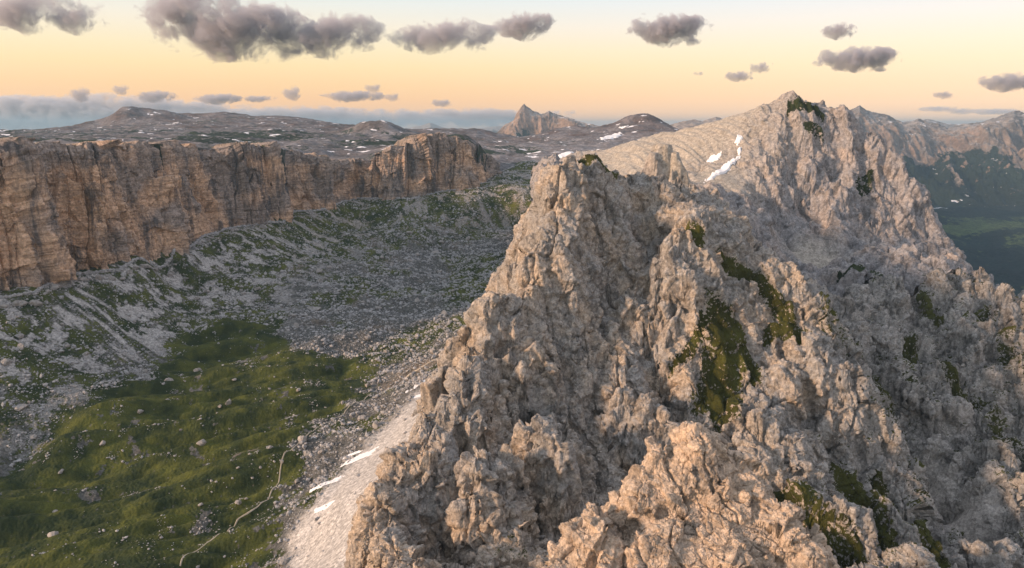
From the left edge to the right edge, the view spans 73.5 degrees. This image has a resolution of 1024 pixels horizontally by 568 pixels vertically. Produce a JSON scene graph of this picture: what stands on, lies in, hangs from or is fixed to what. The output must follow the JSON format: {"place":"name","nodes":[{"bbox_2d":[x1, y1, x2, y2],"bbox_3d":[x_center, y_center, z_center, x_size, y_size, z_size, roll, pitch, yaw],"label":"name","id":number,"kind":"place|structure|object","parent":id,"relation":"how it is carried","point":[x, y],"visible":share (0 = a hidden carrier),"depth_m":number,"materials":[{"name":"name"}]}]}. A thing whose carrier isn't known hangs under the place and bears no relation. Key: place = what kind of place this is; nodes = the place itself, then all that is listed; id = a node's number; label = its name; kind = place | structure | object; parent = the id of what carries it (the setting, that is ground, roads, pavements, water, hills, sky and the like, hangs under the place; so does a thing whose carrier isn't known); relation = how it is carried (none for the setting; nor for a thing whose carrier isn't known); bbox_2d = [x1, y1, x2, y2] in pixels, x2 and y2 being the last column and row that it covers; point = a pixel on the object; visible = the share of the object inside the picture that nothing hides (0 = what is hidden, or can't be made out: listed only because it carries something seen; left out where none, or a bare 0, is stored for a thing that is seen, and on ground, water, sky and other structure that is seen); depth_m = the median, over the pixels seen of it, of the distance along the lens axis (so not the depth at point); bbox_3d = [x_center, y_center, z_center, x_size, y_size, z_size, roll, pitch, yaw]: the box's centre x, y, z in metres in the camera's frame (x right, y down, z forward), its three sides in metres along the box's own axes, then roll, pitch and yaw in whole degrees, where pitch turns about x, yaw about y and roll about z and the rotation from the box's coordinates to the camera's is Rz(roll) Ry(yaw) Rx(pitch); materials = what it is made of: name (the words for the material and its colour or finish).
{"place":"outdoors","nodes":[
{"label":"outdoors","id":0,"kind":"place"},
{"bbox_2d":[0,132,501,290],"bbox_3d":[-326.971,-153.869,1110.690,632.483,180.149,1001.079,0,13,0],"label":"rock wall","id":1,"kind":"structure","parent":0,"point":[67,211],"depth_m":906.11,"materials":[{"name":"brown stone"}]},
{"bbox_2d":[0,161,537,567],"bbox_3d":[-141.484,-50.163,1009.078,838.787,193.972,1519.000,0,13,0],"label":"valley floor","id":2,"kind":"structure","parent":0,"point":[31,499],"depth_m":620.81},
{"bbox_2d":[0,303,8,307],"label":"boulder","id":3,"kind":"object","parent":2,"relation":"on","point":[4,305],"visible":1,"depth_m":673.26,"materials":[{"name":"stone"}]},
{"bbox_2d":[1,358,12,365],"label":"boulder","id":4,"kind":"object","parent":2,"relation":"on","point":[6,361],"visible":1,"depth_m":607.88,"materials":[{"name":"stone"}]},
{"bbox_2d":[12,300,19,305],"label":"boulder","id":5,"kind":"object","parent":2,"relation":"on","point":[15,302],"visible":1,"depth_m":680.11,"materials":[{"name":"stone"}]},
{"bbox_2d":[14,333,23,338],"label":"boulder","id":6,"kind":"object","parent":2,"relation":"on","point":[19,335],"visible":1,"depth_m":647.44,"materials":[{"name":"stone"}]},
{"bbox_2d":[17,343,23,349],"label":"boulder","id":7,"kind":"object","parent":2,"relation":"on","point":[20,346],"visible":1,"depth_m":630.44,"materials":[{"name":"stone"}]},
{"bbox_2d":[14,404,28,410],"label":"boulder","id":8,"kind":"object","parent":2,"relation":"on","point":[19,407],"visible":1,"depth_m":574.21,"materials":[{"name":"stone"}]},
{"bbox_2d":[29,434,36,439],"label":"boulder","id":9,"kind":"object","parent":2,"relation":"on","point":[33,436],"visible":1,"depth_m":555.15,"materials":[{"name":"stone"}]},
{"bbox_2d":[33,301,42,305],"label":"boulder","id":10,"kind":"object","parent":2,"relation":"on","point":[39,303],"visible":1,"depth_m":692.43,"materials":[{"name":"stone"}]},
{"bbox_2d":[47,531,58,536],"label":"boulder","id":11,"kind":"object","parent":2,"relation":"on","point":[52,533],"visible":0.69,"depth_m":445.46,"materials":[{"name":"stone"}]},
{"bbox_2d":[50,284,58,289],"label":"boulder","id":12,"kind":"object","parent":2,"relation":"on","point":[55,286],"visible":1,"depth_m":729.39,"materials":[{"name":"stone"}]},
{"bbox_2d":[58,281,66,285],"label":"boulder","id":13,"kind":"object","parent":2,"relation":"on","point":[63,283],"visible":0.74,"depth_m":744.20,"materials":[{"name":"stone"}]},
{"bbox_2d":[95,275,102,280],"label":"boulder","id":14,"kind":"object","parent":2,"relation":"on","point":[99,277],"visible":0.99,"depth_m":783.80,"materials":[{"name":"stone"}]},
{"bbox_2d":[140,264,148,267],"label":"boulder","id":15,"kind":"object","parent":2,"relation":"on","point":[144,265],"visible":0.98,"depth_m":847.68,"materials":[{"name":"stone"}]},
{"bbox_2d":[196,439,205,445],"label":"boulder","id":16,"kind":"object","parent":2,"relation":"on","point":[202,442],"visible":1,"depth_m":545.20,"materials":[{"name":"stone"}]},
{"bbox_2d":[0,160,538,567],"bbox_3d":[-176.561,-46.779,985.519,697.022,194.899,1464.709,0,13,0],"label":"rubble","id":17,"kind":"object","parent":2,"relation":"on","point":[396,288],"visible":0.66,"depth_m":847.65,"materials":[{"name":"stone"}]},
{"bbox_2d":[179,393,371,565],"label":"footpath","id":18,"kind":"structure","parent":2,"relation":"on","point":[248,512],"depth_m":491.55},
{"bbox_2d":[276,556,288,565],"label":"boulder","id":19,"kind":"object","parent":2,"relation":"on","point":[283,560],"visible":0.98,"depth_m":400.68,"materials":[{"name":"stone"}]},
{"bbox_2d":[298,435,306,441],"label":"boulder","id":20,"kind":"object","parent":2,"relation":"on","point":[302,438],"visible":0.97,"depth_m":545.79,"materials":[{"name":"stone"}]},
{"bbox_2d":[304,450,310,455],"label":"boulder","id":21,"kind":"object","parent":2,"relation":"on","point":[306,452],"visible":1,"depth_m":529.59,"materials":[{"name":"stone"}]},
{"bbox_2d":[315,268,322,272],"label":"boulder","id":22,"kind":"object","parent":2,"relation":"on","point":[319,270],"visible":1,"depth_m":1023.91,"materials":[{"name":"stone"}]},
{"bbox_2d":[314,500,334,512],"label":"snow patch","id":23,"kind":"object","parent":2,"relation":"on","point":[321,508],"visible":1,"depth_m":434.71,"materials":[{"name":"white snow"}]},
{"bbox_2d":[309,475,344,492],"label":"snow patch","id":24,"kind":"object","parent":2,"relation":"on","point":[326,482],"visible":1,"depth_m":470.76,"materials":[{"name":"white snow"}]},
{"bbox_2d":[342,450,361,459],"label":"snow patch","id":25,"kind":"object","parent":2,"relation":"on","point":[356,452],"visible":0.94,"depth_m":511.70,"materials":[{"name":"white snow"}]},
{"bbox_2d":[339,446,378,467],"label":"snow patch","id":26,"kind":"object","parent":2,"relation":"on","point":[360,456],"visible":1,"depth_m":495.43,"materials":[{"name":"white snow"}]},
{"bbox_2d":[358,415,366,419],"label":"boulder","id":27,"kind":"object","parent":2,"relation":"on","point":[360,417],"visible":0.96,"depth_m":583.24,"materials":[{"name":"stone"}]},
{"bbox_2d":[372,421,379,428],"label":"boulder","id":28,"kind":"object","parent":2,"relation":"on","point":[375,424],"visible":0.97,"depth_m":541.98,"materials":[{"name":"stone"}]},
{"bbox_2d":[430,348,437,353],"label":"boulder","id":29,"kind":"object","parent":2,"relation":"on","point":[433,351],"visible":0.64,"depth_m":725.84,"materials":[{"name":"stone"}]},
{"bbox_2d":[0,106,678,171],"bbox_3d":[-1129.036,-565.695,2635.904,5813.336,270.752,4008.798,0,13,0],"label":"plateau","id":30,"kind":"structure","parent":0,"point":[363,140],"depth_m":2403.27,"materials":[{"name":"grey stone"}]},
{"bbox_2d":[558,151,573,157],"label":"snow patch","id":31,"kind":"object","parent":30,"relation":"on","point":[564,154],"visible":0.83,"depth_m":2013.91,"materials":[{"name":"white snow"}]},
{"bbox_2d":[600,132,621,139],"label":"snow patch","id":32,"kind":"object","parent":30,"relation":"on","point":[614,135],"visible":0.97,"depth_m":2604.66,"materials":[{"name":"white snow"}]},
{"bbox_2d":[406,123,502,132],"bbox_3d":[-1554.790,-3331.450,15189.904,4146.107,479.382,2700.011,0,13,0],"label":"blue peak","id":33,"kind":"structure","parent":0,"point":[496,129],"depth_m":15336.05,"materials":[{"name":"stone"}]},
{"bbox_2d":[0,0,1023,129],"label":"sky","id":34,"kind":"structure","parent":0,"point":[465,64],"materials":[{"name":"orange"}]},
{"bbox_2d":[497,104,597,136],"bbox_3d":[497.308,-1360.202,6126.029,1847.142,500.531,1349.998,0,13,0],"label":"twin peak","id":35,"kind":"structure","parent":0,"point":[527,121],"depth_m":6172.79,"materials":[{"name":"grey stone"}]},
{"bbox_2d":[344,153,1023,567],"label":"rocky ridge","id":36,"kind":"structure","parent":0,"point":[612,319],"depth_m":391.89,"materials":[{"name":"grey stone"}]},
{"bbox_2d":[545,502,627,567],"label":"rock pinnacle","id":37,"kind":"object","parent":36,"relation":"on","point":[591,537],"visible":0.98,"depth_m":188.97,"materials":[{"name":"beige stone"}]},
{"bbox_2d":[601,421,839,567],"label":"rock pinnacle","id":38,"kind":"object","parent":36,"relation":"on","point":[696,495],"visible":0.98,"depth_m":194.34,"materials":[{"name":"beige stone"}]},
{"bbox_2d":[671,117,720,129],"bbox_3d":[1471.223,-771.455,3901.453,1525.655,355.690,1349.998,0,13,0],"label":"ridge crest","id":39,"kind":"object","parent":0,"point":[685,124],"visible":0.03,"depth_m":4001.42,"materials":[{"name":"grey stone"}]},
{"bbox_2d":[530,90,999,297],"bbox_3d":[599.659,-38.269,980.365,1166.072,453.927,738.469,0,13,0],"label":"mountain","id":40,"kind":"structure","parent":0,"point":[836,201],"depth_m":805.07,"materials":[{"name":"grey stone"}]},
{"bbox_2d":[707,151,721,162],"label":"snow patch","id":41,"kind":"object","parent":40,"relation":"on","point":[712,158],"visible":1,"depth_m":848.43,"materials":[{"name":"white snow"}]},
{"bbox_2d":[703,147,740,182],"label":"snow patch","id":42,"kind":"object","parent":40,"relation":"on","point":[725,168],"visible":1,"depth_m":818.45,"materials":[{"name":"white snow"}]},
{"bbox_2d":[734,134,742,145],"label":"snow patch","id":43,"kind":"object","parent":40,"relation":"on","point":[739,138],"visible":1,"depth_m":850.37,"materials":[{"name":"white snow"}]},
{"bbox_2d":[903,119,960,127],"bbox_3d":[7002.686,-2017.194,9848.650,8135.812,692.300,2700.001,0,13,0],"label":"distant range","id":44,"kind":"structure","parent":0,"point":[946,125],"depth_m":10181.23,"materials":[{"name":"grey stone"}]},
{"bbox_2d":[851,105,1023,211],"bbox_3d":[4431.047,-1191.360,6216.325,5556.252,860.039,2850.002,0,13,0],"label":"mountain range","id":45,"kind":"structure","parent":0,"point":[978,164],"depth_m":6012.28,"materials":[{"name":"grey stone"}]},
{"bbox_2d":[934,206,1023,295],"bbox_3d":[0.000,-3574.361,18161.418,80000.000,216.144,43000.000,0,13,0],"label":"ground","id":46,"kind":"structure","parent":0,"point":[990,240],"depth_m":4062.41,"materials":[{"name":"green plant"}]}
]}

